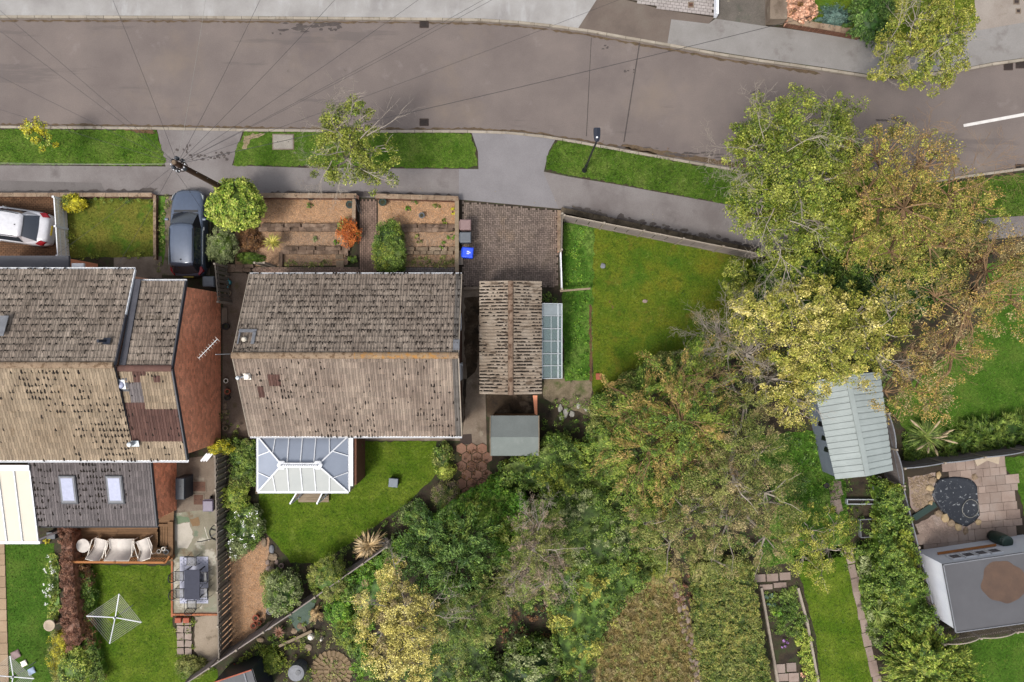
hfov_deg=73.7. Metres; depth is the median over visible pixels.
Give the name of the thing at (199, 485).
manhole cover
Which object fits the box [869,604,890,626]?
spiky plant
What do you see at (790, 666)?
paving slab
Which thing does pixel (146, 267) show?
path
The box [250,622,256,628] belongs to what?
flower pot
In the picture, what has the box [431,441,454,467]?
border shrub
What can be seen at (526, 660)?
leafy bush
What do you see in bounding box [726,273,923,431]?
yellow maple
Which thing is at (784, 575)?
paving slab
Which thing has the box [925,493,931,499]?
rock
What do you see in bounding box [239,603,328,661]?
bottom garden plants
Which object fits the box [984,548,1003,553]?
window
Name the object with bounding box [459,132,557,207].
crossover tarmac
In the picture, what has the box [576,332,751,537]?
tree
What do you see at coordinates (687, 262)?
lawn
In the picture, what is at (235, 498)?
yellowgreen bush
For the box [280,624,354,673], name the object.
bottom garden plants
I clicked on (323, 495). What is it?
door
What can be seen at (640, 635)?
grass
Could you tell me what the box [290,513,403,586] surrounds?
border plants
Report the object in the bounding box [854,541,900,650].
shrub bed
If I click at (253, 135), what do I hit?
bare earth
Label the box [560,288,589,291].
timber beam
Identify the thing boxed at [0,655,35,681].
rotary dryer
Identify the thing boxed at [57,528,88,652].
copper hedge
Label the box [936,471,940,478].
rock
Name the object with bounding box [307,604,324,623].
grass clump
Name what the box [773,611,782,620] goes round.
vegetable
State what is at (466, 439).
drain patch
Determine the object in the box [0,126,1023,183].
kerb
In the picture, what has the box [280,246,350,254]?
terrace wall
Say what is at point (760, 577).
paving slab
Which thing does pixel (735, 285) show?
sapling tree
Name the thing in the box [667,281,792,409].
bare tree
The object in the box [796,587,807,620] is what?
timber edging
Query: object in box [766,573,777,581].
paving slab
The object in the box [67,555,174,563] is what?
deck railing
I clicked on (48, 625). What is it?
bird bath
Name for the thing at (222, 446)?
golden shrub
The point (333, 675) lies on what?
plants
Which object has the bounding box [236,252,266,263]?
shrub
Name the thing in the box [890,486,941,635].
garden fence
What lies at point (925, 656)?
shrub
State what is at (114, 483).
roof window
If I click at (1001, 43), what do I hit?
pavement
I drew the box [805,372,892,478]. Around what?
metal shed
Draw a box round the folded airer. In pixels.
[200,453,212,461]
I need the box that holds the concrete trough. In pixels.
[222,307,227,323]
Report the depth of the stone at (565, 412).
36.78 m
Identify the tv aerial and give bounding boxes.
[199,339,224,357]
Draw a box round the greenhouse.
[542,303,561,378]
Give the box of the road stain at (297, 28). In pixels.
[291,27,304,30]
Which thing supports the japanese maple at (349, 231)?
on the gravel at (271, 255)
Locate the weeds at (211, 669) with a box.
[171,616,212,675]
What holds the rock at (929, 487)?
on the rockery gravel at (911, 498)
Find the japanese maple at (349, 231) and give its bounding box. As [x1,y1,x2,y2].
[335,217,362,248]
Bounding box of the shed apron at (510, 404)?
[486,395,536,416]
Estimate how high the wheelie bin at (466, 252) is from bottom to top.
1.024 m
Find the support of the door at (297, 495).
in the conservatory
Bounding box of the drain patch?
[460,434,471,443]
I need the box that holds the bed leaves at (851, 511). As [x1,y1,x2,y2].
[843,507,862,543]
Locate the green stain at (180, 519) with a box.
[175,515,189,523]
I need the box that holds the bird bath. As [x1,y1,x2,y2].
[43,618,59,630]
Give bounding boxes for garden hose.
[962,499,978,517]
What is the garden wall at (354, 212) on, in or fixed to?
on the land at (550, 414)
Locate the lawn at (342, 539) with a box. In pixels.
[259,441,439,562]
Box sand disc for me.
[312,651,351,681]
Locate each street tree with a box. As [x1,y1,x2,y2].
[291,72,414,208]
[864,0,983,98]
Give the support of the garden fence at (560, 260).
on the land at (550, 414)
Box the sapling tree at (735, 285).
[722,255,761,304]
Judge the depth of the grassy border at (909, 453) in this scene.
36.59 m
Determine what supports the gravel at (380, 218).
on the land at (550, 414)
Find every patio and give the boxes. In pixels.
[173,455,219,612]
[311,650,352,681]
[457,443,491,492]
[916,456,1021,548]
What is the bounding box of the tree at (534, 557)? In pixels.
[478,483,588,622]
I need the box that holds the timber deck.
[74,511,174,560]
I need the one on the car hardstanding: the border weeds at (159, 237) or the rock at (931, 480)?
the border weeds at (159, 237)
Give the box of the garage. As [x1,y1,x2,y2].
[478,280,542,394]
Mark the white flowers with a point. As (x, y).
(49, 585)
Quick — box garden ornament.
[307,631,314,639]
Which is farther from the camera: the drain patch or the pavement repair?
the pavement repair
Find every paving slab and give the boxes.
[596,373,600,379]
[754,574,765,581]
[759,584,772,589]
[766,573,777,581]
[773,582,786,587]
[776,664,784,672]
[778,673,787,680]
[779,572,790,579]
[786,662,795,671]
[788,672,798,681]
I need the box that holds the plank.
[912,501,936,520]
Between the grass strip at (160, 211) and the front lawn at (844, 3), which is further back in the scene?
the grass strip at (160, 211)
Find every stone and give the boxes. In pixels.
[256,637,263,641]
[261,537,266,546]
[268,553,276,560]
[269,545,273,552]
[291,628,296,633]
[297,623,304,628]
[304,644,311,650]
[558,404,562,411]
[563,408,568,417]
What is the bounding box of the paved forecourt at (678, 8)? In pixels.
[629,0,713,16]
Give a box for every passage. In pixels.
[222,273,253,440]
[462,287,486,444]
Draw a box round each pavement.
[0,0,595,27]
[0,128,1023,250]
[668,19,1023,74]
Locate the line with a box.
[963,113,1023,126]
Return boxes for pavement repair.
[0,180,104,191]
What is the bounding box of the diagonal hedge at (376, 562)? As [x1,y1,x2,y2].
[344,471,528,587]
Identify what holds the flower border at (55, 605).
on the lawn at (29, 584)
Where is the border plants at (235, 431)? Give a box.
[219,411,242,441]
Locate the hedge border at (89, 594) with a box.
[77,563,107,681]
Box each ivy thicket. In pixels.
[496,429,593,507]
[545,557,651,681]
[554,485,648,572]
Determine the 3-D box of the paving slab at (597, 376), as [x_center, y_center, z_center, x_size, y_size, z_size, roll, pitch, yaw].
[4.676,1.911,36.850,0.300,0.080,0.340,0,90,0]
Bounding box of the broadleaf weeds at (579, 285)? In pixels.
[562,227,588,379]
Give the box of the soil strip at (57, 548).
[40,537,80,647]
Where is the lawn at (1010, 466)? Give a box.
[1004,456,1023,514]
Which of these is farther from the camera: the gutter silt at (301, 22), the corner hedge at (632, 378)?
the gutter silt at (301, 22)
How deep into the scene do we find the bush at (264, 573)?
36.09 m
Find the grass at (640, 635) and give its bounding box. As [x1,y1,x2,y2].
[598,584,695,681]
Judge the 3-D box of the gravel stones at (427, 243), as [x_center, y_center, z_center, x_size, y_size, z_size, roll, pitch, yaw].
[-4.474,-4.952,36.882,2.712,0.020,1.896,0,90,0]
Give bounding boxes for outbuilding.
[920,535,1023,632]
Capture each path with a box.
[0,544,8,681]
[114,256,161,277]
[176,618,191,654]
[252,199,454,272]
[365,438,459,440]
[543,378,591,416]
[829,481,841,514]
[833,482,881,681]
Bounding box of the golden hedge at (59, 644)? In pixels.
[45,627,71,681]
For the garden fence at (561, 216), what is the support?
on the land at (550, 414)
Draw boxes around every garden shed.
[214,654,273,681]
[490,414,538,455]
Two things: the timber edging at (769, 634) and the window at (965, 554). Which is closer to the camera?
the window at (965, 554)
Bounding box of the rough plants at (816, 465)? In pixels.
[779,434,846,539]
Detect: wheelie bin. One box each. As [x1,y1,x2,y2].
[202,276,219,287]
[203,496,219,511]
[459,219,470,231]
[459,232,470,244]
[461,247,473,258]
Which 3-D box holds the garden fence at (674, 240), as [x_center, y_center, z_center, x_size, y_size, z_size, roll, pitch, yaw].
[7.800,-5.460,35.960,10.502,1.880,0.100,11,90,0]
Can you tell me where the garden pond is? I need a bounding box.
[932,477,979,526]
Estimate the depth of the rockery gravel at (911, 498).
36.89 m
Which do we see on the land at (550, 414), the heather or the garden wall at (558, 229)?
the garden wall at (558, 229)
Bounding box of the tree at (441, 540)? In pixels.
[390,494,509,606]
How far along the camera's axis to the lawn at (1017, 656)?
36.90 m
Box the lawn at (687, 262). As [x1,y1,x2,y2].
[592,228,772,395]
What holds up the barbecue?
on the patio at (197, 468)
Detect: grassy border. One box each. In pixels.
[901,431,946,460]
[936,406,1023,456]
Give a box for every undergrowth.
[351,518,576,681]
[499,603,551,643]
[617,384,820,560]
[698,263,901,403]
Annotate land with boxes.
[0,128,1023,681]
[85,15,1021,77]
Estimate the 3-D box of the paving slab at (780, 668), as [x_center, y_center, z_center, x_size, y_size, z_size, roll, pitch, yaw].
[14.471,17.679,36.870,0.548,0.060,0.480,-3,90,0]
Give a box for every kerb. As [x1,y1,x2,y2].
[0,15,869,77]
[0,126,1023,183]
[904,58,1023,77]
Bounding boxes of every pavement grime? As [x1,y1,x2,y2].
[15,188,156,191]
[271,190,451,196]
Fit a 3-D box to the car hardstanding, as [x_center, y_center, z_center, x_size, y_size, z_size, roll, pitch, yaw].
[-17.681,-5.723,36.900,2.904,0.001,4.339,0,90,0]
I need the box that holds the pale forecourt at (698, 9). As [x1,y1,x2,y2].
[637,0,713,15]
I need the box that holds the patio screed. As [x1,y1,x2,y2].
[173,510,216,612]
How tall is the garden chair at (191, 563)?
0.894 m
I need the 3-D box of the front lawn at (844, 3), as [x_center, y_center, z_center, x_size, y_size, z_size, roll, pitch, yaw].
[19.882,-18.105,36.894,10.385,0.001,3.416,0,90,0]
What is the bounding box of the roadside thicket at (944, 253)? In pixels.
[900,206,995,278]
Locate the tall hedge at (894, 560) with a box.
[866,475,943,635]
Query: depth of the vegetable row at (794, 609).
36.76 m
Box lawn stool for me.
[388,477,398,487]
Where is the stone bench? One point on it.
(990, 459)
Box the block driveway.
[462,201,557,286]
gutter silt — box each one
[0,123,656,154]
[1,20,548,29]
[550,29,821,74]
[621,144,757,170]
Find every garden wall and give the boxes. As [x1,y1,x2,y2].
[0,193,154,197]
[153,195,157,259]
[258,193,358,199]
[352,199,356,234]
[375,194,458,201]
[455,199,458,272]
[557,210,560,251]
[561,207,759,252]
[714,0,718,17]
[765,0,786,24]
[784,17,859,39]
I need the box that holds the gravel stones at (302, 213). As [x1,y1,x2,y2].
[261,199,351,224]
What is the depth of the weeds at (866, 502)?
36.70 m
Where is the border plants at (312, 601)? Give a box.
[297,575,320,602]
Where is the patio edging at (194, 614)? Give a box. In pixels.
[171,561,216,616]
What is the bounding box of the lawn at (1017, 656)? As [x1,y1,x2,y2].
[953,633,1023,681]
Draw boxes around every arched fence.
[884,412,905,486]
[901,444,1023,469]
[933,624,1023,645]
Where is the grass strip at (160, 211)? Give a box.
[158,196,165,264]
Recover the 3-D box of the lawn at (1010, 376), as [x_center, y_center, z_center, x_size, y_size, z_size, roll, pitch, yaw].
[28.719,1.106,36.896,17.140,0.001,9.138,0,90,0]
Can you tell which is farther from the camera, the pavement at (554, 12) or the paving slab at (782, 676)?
the pavement at (554, 12)
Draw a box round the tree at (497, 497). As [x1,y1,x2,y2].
[465,480,530,559]
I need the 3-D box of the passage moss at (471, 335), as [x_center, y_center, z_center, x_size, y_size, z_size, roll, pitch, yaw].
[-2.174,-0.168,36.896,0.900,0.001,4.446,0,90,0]
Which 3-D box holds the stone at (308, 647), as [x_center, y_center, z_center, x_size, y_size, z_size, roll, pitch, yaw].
[-11.004,16.533,36.864,0.421,0.222,0.385,25,90,0]
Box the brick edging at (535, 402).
[533,395,536,414]
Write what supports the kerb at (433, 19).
on the ground
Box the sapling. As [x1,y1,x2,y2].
[18,116,58,152]
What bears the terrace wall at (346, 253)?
on the gravel at (271, 255)
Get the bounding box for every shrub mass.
[340,547,408,681]
[403,582,510,681]
[489,490,573,613]
[581,428,666,551]
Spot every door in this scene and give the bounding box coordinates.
[290,493,302,503]
[316,493,327,503]
[460,362,462,380]
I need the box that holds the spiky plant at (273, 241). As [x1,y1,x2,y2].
[264,233,283,250]
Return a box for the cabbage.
[764,593,775,606]
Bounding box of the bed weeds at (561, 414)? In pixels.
[541,393,590,436]
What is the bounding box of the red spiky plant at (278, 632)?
[273,625,284,637]
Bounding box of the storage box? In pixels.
[46,530,59,538]
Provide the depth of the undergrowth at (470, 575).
36.67 m
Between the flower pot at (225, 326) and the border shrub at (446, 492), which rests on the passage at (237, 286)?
the flower pot at (225, 326)
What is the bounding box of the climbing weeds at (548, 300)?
[542,291,557,302]
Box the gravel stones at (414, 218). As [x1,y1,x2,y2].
[379,202,454,225]
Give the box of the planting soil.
[347,235,357,265]
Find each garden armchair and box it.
[85,536,108,560]
[133,535,156,560]
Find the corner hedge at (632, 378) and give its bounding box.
[585,350,700,436]
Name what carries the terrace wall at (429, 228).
on the gravel at (380, 218)
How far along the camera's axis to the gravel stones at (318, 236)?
36.89 m
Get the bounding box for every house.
[0,256,220,527]
[231,272,462,437]
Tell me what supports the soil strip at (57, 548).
on the land at (550, 414)
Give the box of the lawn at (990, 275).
[986,257,1023,313]
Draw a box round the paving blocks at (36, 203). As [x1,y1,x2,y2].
[0,198,56,255]
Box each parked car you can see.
[0,206,56,247]
[164,190,210,276]
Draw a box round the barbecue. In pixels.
[175,474,192,499]
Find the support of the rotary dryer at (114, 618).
on the lawn at (132, 577)
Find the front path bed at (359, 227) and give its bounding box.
[247,199,454,272]
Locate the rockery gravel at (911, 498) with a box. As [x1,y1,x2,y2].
[908,472,935,512]
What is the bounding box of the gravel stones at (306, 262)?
[284,254,329,265]
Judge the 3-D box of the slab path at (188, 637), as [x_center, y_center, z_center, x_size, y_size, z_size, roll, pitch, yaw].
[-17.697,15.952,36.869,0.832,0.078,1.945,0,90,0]
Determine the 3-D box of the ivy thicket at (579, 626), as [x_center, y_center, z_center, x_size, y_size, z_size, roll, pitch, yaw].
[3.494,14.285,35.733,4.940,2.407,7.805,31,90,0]
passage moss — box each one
[463,379,466,425]
[464,297,478,378]
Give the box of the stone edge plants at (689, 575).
[672,574,694,605]
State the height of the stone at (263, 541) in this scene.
0.216 m
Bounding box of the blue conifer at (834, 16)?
[811,2,853,26]
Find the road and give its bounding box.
[0,19,1023,181]
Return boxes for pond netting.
[288,600,314,630]
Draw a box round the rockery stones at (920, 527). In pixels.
[916,516,962,542]
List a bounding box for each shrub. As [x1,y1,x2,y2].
[59,192,88,212]
[208,437,235,454]
[223,502,266,562]
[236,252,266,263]
[371,217,407,272]
[397,501,430,526]
[426,563,508,661]
[430,479,460,508]
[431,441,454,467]
[434,463,456,480]
[870,620,989,681]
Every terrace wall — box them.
[227,264,254,271]
[259,223,338,231]
[278,252,283,266]
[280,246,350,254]
[344,240,348,264]
[402,224,454,231]
[404,247,454,254]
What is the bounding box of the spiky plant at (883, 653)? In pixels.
[878,651,894,664]
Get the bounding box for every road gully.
[419,21,428,27]
[419,118,428,125]
[1004,63,1012,69]
[1015,164,1023,168]
[1016,61,1023,67]
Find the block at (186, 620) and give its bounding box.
[183,617,190,622]
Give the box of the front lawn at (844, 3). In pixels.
[805,0,975,35]
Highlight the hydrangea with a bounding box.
[786,0,818,26]
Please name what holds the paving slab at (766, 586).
on the vegetable bed at (788, 653)
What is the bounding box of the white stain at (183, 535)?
[175,522,192,547]
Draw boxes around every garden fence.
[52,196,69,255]
[185,600,301,681]
[290,537,392,614]
[558,250,562,289]
[560,212,562,250]
[563,214,763,259]
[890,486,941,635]
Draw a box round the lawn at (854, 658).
[796,546,871,681]
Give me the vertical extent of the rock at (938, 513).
0.248 m
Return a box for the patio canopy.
[0,465,64,543]
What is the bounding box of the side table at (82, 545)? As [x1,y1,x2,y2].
[76,539,93,552]
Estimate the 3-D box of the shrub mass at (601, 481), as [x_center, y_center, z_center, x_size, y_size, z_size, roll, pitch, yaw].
[5.059,8.016,35.492,3.842,2.892,6.872,-35,90,0]
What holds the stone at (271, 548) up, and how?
on the land at (550, 414)
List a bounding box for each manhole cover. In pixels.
[193,480,206,491]
[193,494,203,505]
[272,134,293,149]
[688,2,693,7]
[1013,0,1019,4]
[1016,8,1020,13]
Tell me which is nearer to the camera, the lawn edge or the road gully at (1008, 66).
the lawn edge
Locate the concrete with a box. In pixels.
[194,616,217,663]
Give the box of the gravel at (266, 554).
[222,537,268,649]
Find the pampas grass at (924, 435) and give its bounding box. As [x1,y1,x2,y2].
[902,416,957,455]
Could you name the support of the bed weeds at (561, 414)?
on the land at (550, 414)
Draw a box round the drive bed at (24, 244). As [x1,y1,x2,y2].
[0,208,55,251]
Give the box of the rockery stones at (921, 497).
[909,474,933,511]
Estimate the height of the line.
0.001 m
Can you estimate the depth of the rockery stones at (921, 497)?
36.86 m
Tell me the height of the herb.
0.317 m
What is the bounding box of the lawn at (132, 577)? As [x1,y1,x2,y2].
[82,564,217,681]
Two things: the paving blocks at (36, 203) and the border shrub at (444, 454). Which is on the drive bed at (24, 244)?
the paving blocks at (36, 203)
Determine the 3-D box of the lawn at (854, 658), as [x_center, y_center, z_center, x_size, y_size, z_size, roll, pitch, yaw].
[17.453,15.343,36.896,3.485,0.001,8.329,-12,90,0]
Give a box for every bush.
[56,644,92,681]
[173,653,209,679]
[203,176,267,231]
[205,224,238,264]
[220,482,250,512]
[259,569,274,589]
[259,645,287,674]
[261,567,303,617]
[306,552,346,601]
[323,590,358,628]
[332,614,370,652]
[481,631,573,681]
[842,0,898,50]
[884,0,915,16]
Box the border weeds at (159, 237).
[156,194,171,271]
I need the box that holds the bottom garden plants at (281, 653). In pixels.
[226,636,317,681]
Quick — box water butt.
[987,530,1012,545]
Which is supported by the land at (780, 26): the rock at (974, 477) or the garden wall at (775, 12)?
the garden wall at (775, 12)
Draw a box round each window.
[58,475,78,503]
[105,475,125,503]
[945,553,963,559]
[958,552,977,557]
[971,550,990,555]
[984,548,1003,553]
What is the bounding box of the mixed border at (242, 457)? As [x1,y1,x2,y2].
[225,435,255,488]
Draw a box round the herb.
[347,256,357,263]
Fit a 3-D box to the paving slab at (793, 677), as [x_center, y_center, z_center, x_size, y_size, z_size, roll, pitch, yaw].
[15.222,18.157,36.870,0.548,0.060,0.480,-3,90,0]
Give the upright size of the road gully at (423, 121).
0.020 m
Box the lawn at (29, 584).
[5,543,54,681]
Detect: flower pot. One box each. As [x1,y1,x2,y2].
[222,323,229,329]
[224,389,230,393]
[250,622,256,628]
[252,614,259,621]
[346,201,351,208]
[379,199,385,205]
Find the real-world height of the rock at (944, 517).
0.268 m
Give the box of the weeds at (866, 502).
[818,478,874,570]
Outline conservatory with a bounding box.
[256,435,351,503]
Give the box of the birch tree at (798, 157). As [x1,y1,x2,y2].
[690,80,879,314]
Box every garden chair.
[168,568,183,582]
[168,585,183,600]
[184,554,199,565]
[184,600,200,615]
[200,569,211,583]
[200,585,211,599]
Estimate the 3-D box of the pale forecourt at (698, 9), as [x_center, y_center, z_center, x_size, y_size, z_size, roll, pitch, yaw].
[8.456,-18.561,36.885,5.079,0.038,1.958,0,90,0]
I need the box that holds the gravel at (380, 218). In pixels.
[378,200,454,266]
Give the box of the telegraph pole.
[0,0,821,270]
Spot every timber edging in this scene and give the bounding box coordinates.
[278,629,312,646]
[759,587,778,681]
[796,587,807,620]
[805,621,819,681]
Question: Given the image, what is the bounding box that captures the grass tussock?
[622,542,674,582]
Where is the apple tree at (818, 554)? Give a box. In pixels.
[773,502,858,592]
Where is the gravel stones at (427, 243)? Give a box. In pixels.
[404,232,453,266]
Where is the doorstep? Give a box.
[298,493,328,501]
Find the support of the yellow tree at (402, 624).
on the land at (550, 414)
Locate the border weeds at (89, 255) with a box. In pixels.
[65,223,144,259]
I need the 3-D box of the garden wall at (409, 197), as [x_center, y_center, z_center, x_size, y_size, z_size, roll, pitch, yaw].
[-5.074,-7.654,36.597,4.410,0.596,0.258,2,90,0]
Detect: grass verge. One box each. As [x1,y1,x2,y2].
[0,128,165,166]
[233,131,477,168]
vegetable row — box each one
[764,585,808,638]
[793,624,818,681]
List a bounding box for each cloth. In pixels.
[10,649,20,659]
[20,659,27,666]
[27,666,35,675]
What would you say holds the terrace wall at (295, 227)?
on the gravel at (271, 255)
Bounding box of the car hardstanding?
[158,195,210,274]
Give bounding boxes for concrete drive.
[716,0,765,25]
[975,0,1023,30]
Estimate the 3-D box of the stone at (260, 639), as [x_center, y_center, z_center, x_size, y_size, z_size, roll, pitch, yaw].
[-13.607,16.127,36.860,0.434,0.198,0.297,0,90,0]
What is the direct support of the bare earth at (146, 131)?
on the grass verge at (128, 145)
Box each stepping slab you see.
[335,254,342,258]
[336,261,343,266]
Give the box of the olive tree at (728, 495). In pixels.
[623,376,811,590]
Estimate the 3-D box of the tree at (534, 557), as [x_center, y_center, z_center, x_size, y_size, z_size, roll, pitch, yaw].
[1.253,10.299,33.199,4.392,7.490,7.524,20,90,0]
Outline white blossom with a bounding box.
[228,510,258,558]
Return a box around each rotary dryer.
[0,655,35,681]
[86,594,141,643]
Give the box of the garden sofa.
[104,537,137,560]
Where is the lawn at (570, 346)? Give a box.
[562,222,594,380]
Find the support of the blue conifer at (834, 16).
on the front lawn at (844, 3)
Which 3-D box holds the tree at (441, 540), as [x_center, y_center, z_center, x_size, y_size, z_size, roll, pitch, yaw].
[-3.018,10.058,33.954,5.967,5.964,5.558,0,90,0]
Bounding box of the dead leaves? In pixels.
[458,447,487,487]
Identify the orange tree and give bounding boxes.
[823,98,1023,289]
[853,210,1023,426]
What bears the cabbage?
on the vegetable bed at (788, 653)
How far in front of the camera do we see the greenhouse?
35.09 m
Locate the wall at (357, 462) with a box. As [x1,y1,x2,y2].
[350,438,364,485]
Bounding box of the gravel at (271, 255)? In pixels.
[235,199,351,265]
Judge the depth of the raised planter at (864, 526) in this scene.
36.73 m
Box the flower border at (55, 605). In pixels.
[44,553,62,620]
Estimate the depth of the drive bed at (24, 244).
36.90 m
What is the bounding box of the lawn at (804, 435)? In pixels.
[754,430,849,567]
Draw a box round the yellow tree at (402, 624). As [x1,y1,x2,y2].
[349,537,474,681]
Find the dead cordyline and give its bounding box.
[353,530,386,558]
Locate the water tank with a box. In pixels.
[288,659,307,680]
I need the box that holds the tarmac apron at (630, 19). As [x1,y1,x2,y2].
[579,0,713,42]
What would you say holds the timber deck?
on the land at (550, 414)
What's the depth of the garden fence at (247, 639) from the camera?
35.68 m
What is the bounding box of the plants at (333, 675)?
[323,657,346,681]
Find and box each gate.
[354,195,361,213]
[463,287,478,289]
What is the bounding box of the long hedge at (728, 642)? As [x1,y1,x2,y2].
[687,554,772,681]
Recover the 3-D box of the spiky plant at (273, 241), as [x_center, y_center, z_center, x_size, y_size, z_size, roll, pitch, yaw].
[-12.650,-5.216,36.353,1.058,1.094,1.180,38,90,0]
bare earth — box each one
[123,129,154,133]
[242,133,263,148]
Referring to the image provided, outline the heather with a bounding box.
[238,227,265,252]
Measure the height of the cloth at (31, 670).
0.099 m
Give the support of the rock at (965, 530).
on the slab patio at (990, 512)
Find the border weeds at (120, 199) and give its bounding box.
[86,197,150,205]
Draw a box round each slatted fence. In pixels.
[213,263,232,304]
[213,453,231,661]
[253,262,275,266]
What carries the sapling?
on the grass verge at (128, 145)
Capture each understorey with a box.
[742,249,956,321]
[800,175,963,268]
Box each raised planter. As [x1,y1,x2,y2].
[845,498,873,503]
[858,518,873,537]
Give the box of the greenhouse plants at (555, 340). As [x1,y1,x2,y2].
[543,327,560,377]
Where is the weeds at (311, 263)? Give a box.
[284,259,331,267]
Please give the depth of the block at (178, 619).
36.70 m
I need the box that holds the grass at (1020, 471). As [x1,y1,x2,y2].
[1009,456,1023,499]
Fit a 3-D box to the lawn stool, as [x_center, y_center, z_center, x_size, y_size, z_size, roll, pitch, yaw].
[-6.346,7.581,36.678,0.505,0.425,0.486,5,90,0]
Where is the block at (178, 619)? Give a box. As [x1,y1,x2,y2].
[175,617,182,622]
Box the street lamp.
[582,127,599,172]
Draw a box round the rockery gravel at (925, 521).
[915,515,958,544]
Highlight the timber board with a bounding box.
[459,251,462,264]
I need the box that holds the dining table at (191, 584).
[184,566,204,599]
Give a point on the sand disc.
(334, 665)
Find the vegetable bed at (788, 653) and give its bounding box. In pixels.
[756,569,819,681]
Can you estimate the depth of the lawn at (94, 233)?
36.90 m
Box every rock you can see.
[925,485,933,490]
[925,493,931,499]
[928,477,935,483]
[934,509,942,516]
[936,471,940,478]
[941,514,948,521]
[947,519,954,526]
[955,523,961,530]
[963,527,967,534]
[972,474,977,479]
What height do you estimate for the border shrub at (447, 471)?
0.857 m
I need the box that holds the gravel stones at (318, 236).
[281,231,341,249]
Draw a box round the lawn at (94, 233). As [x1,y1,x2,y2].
[67,198,152,257]
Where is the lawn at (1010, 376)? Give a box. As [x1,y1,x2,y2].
[885,305,1023,443]
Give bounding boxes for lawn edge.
[589,305,592,380]
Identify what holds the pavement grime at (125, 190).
on the pavement at (692, 216)
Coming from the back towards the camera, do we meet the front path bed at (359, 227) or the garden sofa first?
the front path bed at (359, 227)
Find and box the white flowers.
[42,555,53,605]
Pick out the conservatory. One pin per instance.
(298, 467)
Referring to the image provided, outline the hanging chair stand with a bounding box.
[197,525,224,541]
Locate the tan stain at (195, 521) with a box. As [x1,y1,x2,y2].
[190,517,199,525]
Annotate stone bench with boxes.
[974,457,999,465]
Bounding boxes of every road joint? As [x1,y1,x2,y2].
[586,38,591,135]
[623,43,639,142]
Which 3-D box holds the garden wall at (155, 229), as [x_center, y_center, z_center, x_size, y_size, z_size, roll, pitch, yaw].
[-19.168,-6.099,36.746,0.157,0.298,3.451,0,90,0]
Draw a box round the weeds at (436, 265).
[403,255,454,268]
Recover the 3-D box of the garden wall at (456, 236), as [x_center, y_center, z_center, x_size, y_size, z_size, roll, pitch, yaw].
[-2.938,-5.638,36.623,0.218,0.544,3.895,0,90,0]
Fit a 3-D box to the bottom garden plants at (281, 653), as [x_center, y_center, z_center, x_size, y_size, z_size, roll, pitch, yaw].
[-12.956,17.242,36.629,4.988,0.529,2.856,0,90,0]
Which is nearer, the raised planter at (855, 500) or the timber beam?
the timber beam
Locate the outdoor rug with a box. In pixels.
[180,557,207,602]

